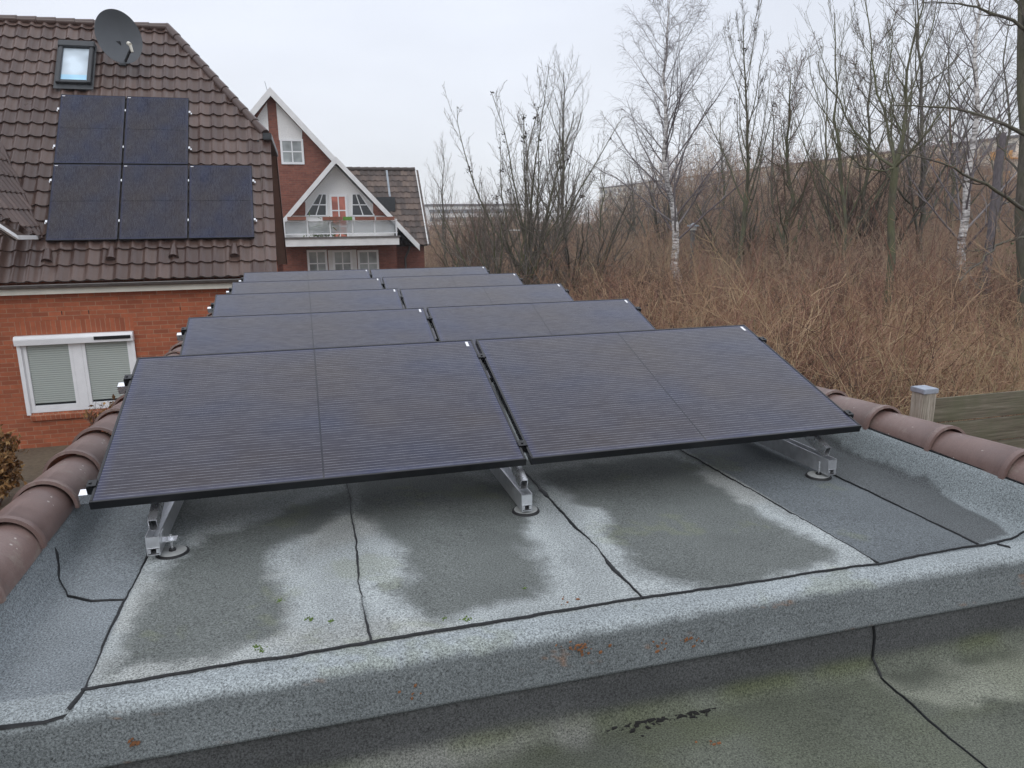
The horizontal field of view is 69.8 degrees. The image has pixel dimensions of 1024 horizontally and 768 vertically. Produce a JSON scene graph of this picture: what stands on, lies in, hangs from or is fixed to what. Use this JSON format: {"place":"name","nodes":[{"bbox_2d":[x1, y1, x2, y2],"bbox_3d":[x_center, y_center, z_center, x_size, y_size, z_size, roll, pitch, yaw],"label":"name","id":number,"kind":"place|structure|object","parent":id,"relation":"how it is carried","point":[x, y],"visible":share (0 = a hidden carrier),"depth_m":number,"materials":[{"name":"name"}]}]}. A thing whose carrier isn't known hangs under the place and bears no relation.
{"place":"outdoors","nodes":[
{"label":"outdoors","id":0,"kind":"place"},
{"bbox_2d":[250,81,430,273],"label":"gabled house","id":1,"kind":"structure","parent":0,"point":[379,212],"depth_m":31.63,"materials":[{"name":"red brick"}]},
{"bbox_2d":[280,139,304,163],"bbox_3d":[-9.405,-9.942,31.389,0.951,1.038,0.060,-4,13,-15],"label":"window","id":2,"kind":"structure","parent":1,"relation":"in","point":[292,150],"depth_m":31.38,"materials":[{"name":"white plastic"}]},
{"bbox_2d":[305,193,326,215],"bbox_3d":[-8.355,-7.632,31.250,0.977,0.954,0.090,-4,13,-15],"label":"corner window","id":3,"kind":"structure","parent":1,"relation":"in","point":[318,207],"depth_m":31.28,"materials":[{"name":"white plastic"}]},
{"bbox_2d":[307,250,327,270],"bbox_3d":[-8.390,-5.199,31.641,0.834,1.141,0.060,-4,13,-15],"label":"window","id":4,"kind":"structure","parent":1,"relation":"in","point":[316,259],"depth_m":31.61,"materials":[{"name":"white glass"}]},
{"bbox_2d":[293,212,350,246],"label":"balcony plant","id":5,"kind":"object","parent":1,"relation":"on","point":[324,229],"visible":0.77,"depth_m":30.34,"materials":[{"name":"plant"}]},
{"bbox_2d":[329,194,348,236],"bbox_3d":[-7.437,-7.129,31.588,0.740,1.999,0.060,-4,13,-15],"label":"balcony door","id":6,"kind":"structure","parent":1,"relation":"in","point":[338,202],"depth_m":31.51,"materials":[{"name":"white plastic"}]},
{"bbox_2d":[332,250,352,269],"bbox_3d":[-7.363,-5.245,31.922,0.830,1.151,0.060,-4,13,-15],"label":"window","id":7,"kind":"structure","parent":1,"relation":"in","point":[342,259],"depth_m":31.88,"materials":[{"name":"white glass"}]},
{"bbox_2d":[351,193,374,215],"bbox_3d":[-6.469,-7.757,31.759,1.003,0.971,0.090,-4,13,-15],"label":"corner window","id":8,"kind":"structure","parent":1,"relation":"in","point":[359,207],"depth_m":31.73,"materials":[{"name":"white plastic"}]},
{"bbox_2d":[357,250,378,273],"bbox_3d":[-6.304,-5.293,32.213,0.909,1.164,0.060,-4,13,-15],"label":"window","id":9,"kind":"structure","parent":1,"relation":"in","point":[367,259],"depth_m":32.17,"materials":[{"name":"white glass"}]},
{"bbox_2d":[0,223,706,509],"bbox_3d":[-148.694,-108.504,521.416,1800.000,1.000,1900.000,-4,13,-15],"label":"ground","id":10,"kind":"structure","parent":0,"point":[35,460],"depth_m":12.29,"materials":[{"name":"brown plant"}]},
{"bbox_2d":[0,424,28,504],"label":"leafy shrub","id":11,"kind":"object","parent":10,"relation":"on","point":[9,471],"visible":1,"depth_m":10.12,"materials":[{"name":"brown plant"}]},
{"bbox_2d":[76,394,114,434],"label":"bare shrub","id":12,"kind":"object","parent":10,"relation":"on","point":[86,414],"visible":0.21,"depth_m":11.88,"materials":[{"name":"brown plant"}]},
{"bbox_2d":[0,15,286,448],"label":"brick house","id":13,"kind":"structure","parent":10,"relation":"on","point":[84,325],"depth_m":13.20,"materials":[{"name":"brown tile"}]},
{"bbox_2d":[13,331,136,415],"bbox_3d":[-7.628,-0.194,12.956,1.860,1.405,0.188,-4,13,-15],"label":"window","id":14,"kind":"structure","parent":13,"relation":"in","point":[75,371],"depth_m":12.94,"materials":[{"name":"white plastic"}]},
{"bbox_2d":[53,40,96,89],"bbox_3d":[-8.660,-6.332,14.549,0.700,1.037,0.783,-4,13,-15],"label":"roof window","id":15,"kind":"structure","parent":13,"relation":"in","point":[76,59],"depth_m":14.52,"materials":[{"name":"metal"}]},
{"bbox_2d":[94,9,142,65],"bbox_3d":[-7.664,-6.834,14.480,0.732,0.996,0.956,-1,12,-1],"label":"satellite dish","id":16,"kind":"object","parent":13,"relation":"attached to","point":[118,36],"visible":1,"depth_m":14.41,"materials":[{"name":"grey paint"}]},
{"bbox_2d":[44,218,256,224],"bbox_3d":[-6.519,-2.963,13.370,3.552,0.087,0.094,-4,13,-15],"label":"mounting rail","id":17,"kind":"object","parent":13,"relation":"attached to","point":[255,221],"visible":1,"depth_m":13.20,"materials":[{"name":"metal"}]},
{"bbox_2d":[45,164,121,241],"bbox_3d":[-7.705,-3.292,13.239,1.134,1.722,0.035,-4,-25,-15],"label":"solar panel","id":18,"kind":"object","parent":17,"relation":"attached to","point":[84,203],"visible":1,"depth_m":13.21,"materials":[{"name":"black glass"}]},
{"bbox_2d":[119,164,187,239],"bbox_3d":[-6.593,-3.371,13.538,1.134,1.722,0.035,-4,-25,-15],"label":"solar panel","id":19,"kind":"object","parent":17,"relation":"attached to","point":[154,202],"visible":1,"depth_m":13.50,"materials":[{"name":"black glass"}]},
{"bbox_2d":[189,165,254,238],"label":"solar panel","id":20,"kind":"object","parent":17,"relation":"attached to","point":[220,201],"visible":1,"depth_m":13.80,"materials":[{"name":"black glass"}]},
{"bbox_2d":[49,179,255,183],"bbox_3d":[-6.681,-3.795,13.752,3.552,0.087,0.094,-4,13,-15],"label":"mounting rail","id":21,"kind":"object","parent":13,"relation":"attached to","point":[253,181],"visible":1,"depth_m":13.86,"materials":[{"name":"metal"}]},
{"bbox_2d":[424,130,457,263],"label":"bare tree","id":22,"kind":"object","parent":10,"relation":"on","point":[442,210],"visible":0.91,"depth_m":44.12,"materials":[{"name":"brown plant"}]},
{"bbox_2d":[420,211,512,270],"bbox_3d":[-1.804,-5.782,33.834,4.188,4.465,3.190,4,13,21],"label":"bare shrub","id":23,"kind":"object","parent":10,"relation":"on","point":[465,257],"visible":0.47,"depth_m":33.81,"materials":[{"name":"brown plant"}]},
{"bbox_2d":[424,204,521,235],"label":"office block","id":24,"kind":"structure","parent":10,"relation":"on","point":[427,210],"depth_m":192.22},
{"bbox_2d":[426,179,542,270],"bbox_3d":[-1.546,-8.148,39.869,6.201,6.548,6.492,-4,13,-15],"label":"bare shrub","id":25,"kind":"object","parent":10,"relation":"on","point":[465,220],"visible":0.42,"depth_m":39.72,"materials":[{"name":"brown plant"}]},
{"bbox_2d":[424,240,561,280],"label":"undergrowth","id":26,"kind":"object","parent":10,"relation":"on","point":[431,263],"visible":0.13,"depth_m":43.52,"materials":[{"name":"brown plant"}]},
{"bbox_2d":[415,179,607,284],"bbox_3d":[-0.095,-3.749,22.730,5.834,5.248,4.488,5,14,23],"label":"bare shrub","id":27,"kind":"object","parent":10,"relation":"on","point":[495,260],"visible":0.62,"depth_m":22.17,"materials":[{"name":"brown plant"}]},
{"bbox_2d":[0,313,1023,767],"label":"garage","id":28,"kind":"structure","parent":10,"relation":"on","point":[114,637],"depth_m":2.67,"materials":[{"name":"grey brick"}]},
{"bbox_2d":[226,278,522,293],"bbox_3d":[-1.491,-0.885,8.648,3.554,0.566,1.213,-4,13,-15],"label":"panel stand","id":29,"kind":"object","parent":28,"relation":"on","point":[228,292],"visible":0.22,"depth_m":8.47,"materials":[{"name":"metal"}]},
{"bbox_2d":[231,278,382,293],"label":"solar panel","id":30,"kind":"object","parent":29,"relation":"attached to","point":[302,285],"visible":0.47,"depth_m":8.70,"materials":[{"name":"black glass"}]},
{"bbox_2d":[382,273,523,307],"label":"solar panel","id":31,"kind":"object","parent":29,"relation":"attached to","point":[432,281],"visible":0.41,"depth_m":9.13,"materials":[{"name":"black glass"}]},
{"bbox_2d":[207,289,568,312],"bbox_3d":[-1.024,-0.529,7.005,3.554,0.566,1.213,-4,13,-15],"label":"panel stand","id":32,"kind":"object","parent":28,"relation":"on","point":[210,309],"visible":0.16,"depth_m":6.82,"materials":[{"name":"metal"}]},
{"bbox_2d":[212,288,403,315],"bbox_3d":[-1.844,-0.603,6.741,1.722,0.036,1.134,-4,32,-15],"label":"solar panel","id":33,"kind":"object","parent":32,"relation":"attached to","point":[289,302],"visible":0.42,"depth_m":6.99,"materials":[{"name":"black glass"}]},
{"bbox_2d":[400,283,573,340],"bbox_3d":[-0.165,-0.720,7.195,1.722,0.036,1.134,-4,32,-15],"label":"solar panel","id":34,"kind":"object","parent":32,"relation":"attached to","point":[424,298],"visible":0.42,"depth_m":7.45,"materials":[{"name":"black glass"}]},
{"bbox_2d":[177,307,640,340],"bbox_3d":[-0.557,-0.173,5.362,3.554,0.566,1.213,-4,13,-15],"label":"panel stand","id":35,"kind":"object","parent":28,"relation":"on","point":[180,336],"visible":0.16,"depth_m":5.18,"materials":[{"name":"metal"}]},
{"bbox_2d":[180,308,435,354],"bbox_3d":[-1.379,-0.239,5.103,1.722,0.035,1.134,-4,32,-15],"label":"solar panel","id":36,"kind":"object","parent":35,"relation":"attached to","point":[229,334],"visible":0.41,"depth_m":5.30,"materials":[{"name":"black glass"}]},
{"bbox_2d":[427,299,654,381],"bbox_3d":[0.301,-0.360,5.553,1.722,0.035,1.134,-4,32,-15],"label":"solar panel","id":37,"kind":"object","parent":35,"relation":"attached to","point":[467,322],"visible":0.47,"depth_m":5.75,"materials":[{"name":"black glass"}]},
{"bbox_2d":[127,596,720,746],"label":"leaf litter flecks","id":38,"kind":"object","parent":28,"relation":"on","point":[133,743],"visible":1,"depth_m":2.32,"materials":[{"name":"brown plant"}]},
{"bbox_2d":[78,337,853,559],"bbox_3d":[-0.090,0.183,3.719,3.554,0.566,1.213,-4,13,-15],"label":"panel stand","id":39,"kind":"object","parent":28,"relation":"on","point":[162,516],"visible":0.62,"depth_m":3.28,"materials":[{"name":"metal"}]},
{"bbox_2d":[89,339,526,509],"bbox_3d":[-0.912,0.113,3.458,1.722,0.035,1.134,-4,32,-15],"label":"solar panel","id":40,"kind":"object","parent":39,"relation":"attached to","point":[193,426],"visible":1,"depth_m":3.33,"materials":[{"name":"black glass"}]},
{"bbox_2d":[475,325,860,464],"bbox_3d":[0.768,-0.007,3.909,1.722,0.035,1.134,-4,32,-15],"label":"solar panel","id":41,"kind":"object","parent":39,"relation":"attached to","point":[571,397],"visible":1,"depth_m":3.79,"materials":[{"name":"black glass"}]},
{"bbox_2d":[441,56,629,283],"bbox_3d":[0.925,-5.749,23.969,5.882,8.587,4.921,10,16,40],"label":"bare tree","id":42,"kind":"object","parent":10,"relation":"on","point":[532,185],"visible":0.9,"depth_m":23.76,"materials":[{"name":"brown plant"}]},
{"bbox_2d":[518,44,592,287],"bbox_3d":[2.255,-9.495,33.694,4.000,11.700,3.959,-4,13,-15],"label":"bare tree","id":43,"kind":"object","parent":10,"relation":"on","point":[563,109],"visible":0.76,"depth_m":33.15,"materials":[{"name":"brown plant"}]},
{"bbox_2d":[104,598,1023,767],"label":"annex","id":44,"kind":"object","parent":10,"relation":"on","point":[943,690],"visible":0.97,"depth_m":2.38,"materials":[{"name":"grey stone"}]},
{"bbox_2d":[596,707,715,736],"bbox_3d":[0.473,1.101,2.448,0.463,0.010,0.177,-4,13,-15],"label":"debris","id":45,"kind":"object","parent":44,"relation":"on","point":[658,720],"visible":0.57,"depth_m":2.41,"materials":[{"name":"black"}]},
{"bbox_2d":[498,151,659,299],"bbox_3d":[2.196,-4.435,23.931,4.914,6.019,5.615,8,15,35],"label":"bare shrub","id":46,"kind":"object","parent":10,"relation":"on","point":[568,260],"visible":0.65,"depth_m":23.51,"materials":[{"name":"brown plant"}]},
{"bbox_2d":[581,153,623,255],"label":"bare tree","id":47,"kind":"object","parent":10,"relation":"on","point":[601,205],"visible":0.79,"depth_m":41.94,"materials":[{"name":"brown plant"}]},
{"bbox_2d":[599,183,642,232],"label":"apartment block","id":48,"kind":"structure","parent":10,"relation":"on","point":[609,189],"depth_m":234.46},
{"bbox_2d":[617,146,646,249],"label":"bare tree","id":49,"kind":"object","parent":10,"relation":"on","point":[631,182],"visible":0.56,"depth_m":48.02,"materials":[{"name":"brown plant"}]},
{"bbox_2d":[595,153,738,280],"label":"bare shrub","id":50,"kind":"object","parent":10,"relation":"on","point":[655,218],"visible":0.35,"depth_m":43.05,"materials":[{"name":"brown plant"}]},
{"bbox_2d":[643,176,701,224],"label":"apartment block","id":51,"kind":"structure","parent":10,"relation":"on","point":[663,190],"depth_m":199.80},
{"bbox_2d":[561,0,784,298],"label":"birch tree","id":52,"kind":"object","parent":10,"relation":"on","point":[668,190],"visible":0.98,"depth_m":27.28,"materials":[{"name":"grey plant"}]},
{"bbox_2d":[687,223,698,272],"bbox_3d":[7.429,-4.772,30.373,0.500,3.709,0.500,-4,13,-15],"label":"street lamp","id":53,"kind":"object","parent":10,"relation":"on","point":[693,231],"visible":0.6,"depth_m":30.02,"materials":[{"name":"grey metal"}]},
{"bbox_2d":[424,107,1017,266],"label":"woodland edge","id":54,"kind":"object","parent":10,"relation":"on","point":[696,174],"visible":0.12,"depth_m":63.11,"materials":[{"name":"brown plant"}]},
{"bbox_2d":[687,86,755,256],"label":"bare tree","id":55,"kind":"object","parent":10,"relation":"on","point":[723,182],"visible":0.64,"depth_m":38.04,"materials":[{"name":"brown plant"}]},
{"bbox_2d":[690,0,781,281],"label":"bare tree","id":56,"kind":"object","parent":10,"relation":"on","point":[745,212],"visible":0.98,"depth_m":25.02,"materials":[{"name":"brown plant"}]},
{"bbox_2d":[461,108,1023,440],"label":"brush","id":57,"kind":"object","parent":10,"relation":"on","point":[947,355],"visible":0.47,"depth_m":10.67,"materials":[{"name":"brown plant"}]},
{"bbox_2d":[702,164,785,216],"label":"apartment block","id":58,"kind":"structure","parent":10,"relation":"on","point":[753,176],"depth_m":161.54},
{"bbox_2d":[676,167,812,278],"bbox_3d":[9.321,-5.895,30.242,6.174,6.002,5.314,-11,16,-38],"label":"bare shrub","id":59,"kind":"object","parent":10,"relation":"on","point":[735,218],"visible":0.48,"depth_m":29.53,"materials":[{"name":"brown plant"}]},
{"bbox_2d":[472,94,1018,307],"bbox_3d":[28.405,-10.644,42.006,60.608,10.388,43.519,-1,12,-1],"label":"thicket","id":60,"kind":"object","parent":10,"relation":"on","point":[640,250],"visible":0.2,"depth_m":32.70,"materials":[{"name":"brown plant"}]},
{"bbox_2d":[731,59,806,257],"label":"bare tree","id":61,"kind":"object","parent":10,"relation":"on","point":[773,144],"visible":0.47,"depth_m":36.05,"materials":[{"name":"brown plant"}]},
{"bbox_2d":[745,31,835,279],"bbox_3d":[8.770,-6.138,23.136,2.616,9.525,4.249,1,13,9],"label":"alder tree","id":62,"kind":"object","parent":10,"relation":"on","point":[788,212],"visible":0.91,"depth_m":23.07,"materials":[{"name":"brown plant"}]},
{"bbox_2d":[783,43,868,233],"bbox_3d":[14.700,-10.130,34.877,2.578,12.122,3.891,-4,13,-15],"label":"bare tree","id":63,"kind":"object","parent":10,"relation":"on","point":[825,134],"visible":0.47,"depth_m":34.05,"materials":[{"name":"brown plant"}]},
{"bbox_2d":[646,185,1017,332],"bbox_3d":[16.286,-4.148,24.857,21.872,5.296,26.175,3,13,16],"label":"scrub","id":64,"kind":"object","parent":10,"relation":"on","point":[970,256],"visible":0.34,"depth_m":18.62,"materials":[{"name":"brown plant"}]},
{"bbox_2d":[780,0,917,284],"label":"bare tree","id":65,"kind":"object","parent":10,"relation":"on","point":[841,192],"visible":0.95,"depth_m":21.15,"materials":[{"name":"brown plant"}]},
{"bbox_2d":[785,148,913,186],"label":"apartment block","id":66,"kind":"structure","parent":10,"relation":"on","point":[885,154],"depth_m":131.04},
{"bbox_2d":[769,132,973,281],"bbox_3d":[12.041,-5.498,25.726,5.406,7.101,6.276,1,13,9],"label":"bare shrub","id":67,"kind":"object","parent":10,"relation":"on","point":[855,210],"visible":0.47,"depth_m":24.89,"materials":[{"name":"brown plant"}]},
{"bbox_2d":[797,2,946,257],"bbox_3d":[12.230,-7.588,25.708,4.064,11.166,4.558,1,13,9],"label":"alder tree","id":68,"kind":"object","parent":10,"relation":"on","point":[863,193],"visible":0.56,"depth_m":24.94,"materials":[{"name":"brown plant"}]},
{"bbox_2d":[818,0,986,336],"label":"forked tree","id":69,"kind":"object","parent":10,"relation":"on","point":[897,161],"visible":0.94,"depth_m":15.19,"materials":[{"name":"brown plant"}]},
{"bbox_2d":[836,0,1016,269],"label":"bare tree","id":70,"kind":"object","parent":10,"relation":"on","point":[923,217],"visible":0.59,"depth_m":23.85,"materials":[{"name":"brown plant"}]},
{"bbox_2d":[877,5,986,241],"bbox_3d":[20.095,-11.616,35.854,4.472,14.475,4.710,0,12,4],"label":"bare tree","id":71,"kind":"object","parent":10,"relation":"on","point":[911,75],"visible":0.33,"depth_m":36.01,"materials":[{"name":"brown plant"}]},
{"bbox_2d":[856,0,1017,309],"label":"birch tree","id":72,"kind":"object","parent":10,"relation":"on","point":[967,187],"visible":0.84,"depth_m":19.29,"materials":[{"name":"grey plant"}]},
{"bbox_2d":[864,0,1023,347],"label":"bare tree","id":73,"kind":"object","parent":10,"relation":"on","point":[1018,204],"visible":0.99,"depth_m":13.23,"materials":[{"name":"brown plant"}]},
{"bbox_2d":[900,4,1008,252],"bbox_3d":[18.335,-9.281,30.395,4.483,12.258,4.258,3,13,15],"label":"bare tree","id":74,"kind":"object","parent":10,"relation":"on","point":[952,190],"visible":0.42,"depth_m":29.95,"materials":[{"name":"brown plant"}]},
{"bbox_2d":[909,385,1023,448],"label":"wooden fence","id":75,"kind":"object","parent":10,"relation":"on","point":[927,404],"visible":0.24,"depth_m":5.18,"materials":[{"name":"brown wood"}]},
{"bbox_2d":[916,135,1018,194],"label":"apartment block","id":76,"kind":"structure","parent":10,"relation":"on","point":[1009,143],"depth_m":105.32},
{"bbox_2d":[979,145,992,155],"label":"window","id":77,"kind":"structure","parent":76,"relation":"in","point":[992,145],"depth_m":107.94,"materials":[{"name":"grey glass"}]},
{"bbox_2d":[943,7,1017,249],"bbox_3d":[19.092,-8.967,28.852,4.584,12.323,4.070,-10,16,-37],"label":"bare tree","id":78,"kind":"object","parent":10,"relation":"on","point":[1008,115],"visible":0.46,"depth_m":28.41,"materials":[{"name":"brown plant"}]},
{"bbox_2d":[974,132,1006,317],"bbox_3d":[11.364,-3.048,17.595,0.318,5.814,1.722,7,15,31],"label":"dead trunk","id":79,"kind":"object","parent":10,"relation":"on","point":[997,169],"visible":0.46,"depth_m":17.53,"materials":[{"name":"grey plant"}]},
{"bbox_2d":[0,0,1018,223],"label":"sky","id":80,"kind":"structure","parent":0,"point":[367,78],"materials":[{"name":"white"}]},
{"bbox_2d":[973,234,1015,287],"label":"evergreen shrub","id":81,"kind":"object","parent":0,"point":[1002,257],"visible":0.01,"depth_m":21.68,"materials":[{"name":"green plant"}]},
{"bbox_3d":[-1.957,-1.241,10.291,3.554,0.566,1.213,-4,13,-15],"label":"panel stand","id":82,"kind":"object","parent":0,"visible":0},
{"bbox_2d":[243,269,370,281],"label":"solar panel","id":83,"kind":"object","parent":82,"relation":"attached to","point":[302,275],"visible":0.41,"depth_m":10.35,"materials":[{"name":"black glass"}]},
{"bbox_2d":[370,266,488,282],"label":"solar panel","id":84,"kind":"object","parent":82,"relation":"attached to","point":[378,273],"visible":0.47,"depth_m":10.81,"materials":[{"name":"black glass"}]},
{"bbox_3d":[-7.378,-4.482,13.936,2.398,0.087,0.094,-4,13,-15],"label":"rail","id":85,"kind":"object","parent":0,"visible":0},
{"bbox_2d":[54,94,125,163],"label":"solar panel","id":86,"kind":"object","parent":85,"relation":"attached to","point":[90,129],"visible":1,"depth_m":13.92,"materials":[{"name":"black glass"}]},
{"bbox_2d":[123,96,188,164],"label":"solar panel","id":87,"kind":"object","parent":85,"relation":"attached to","point":[156,130],"visible":1,"depth_m":14.22,"materials":[{"name":"black glass"}]}
]}

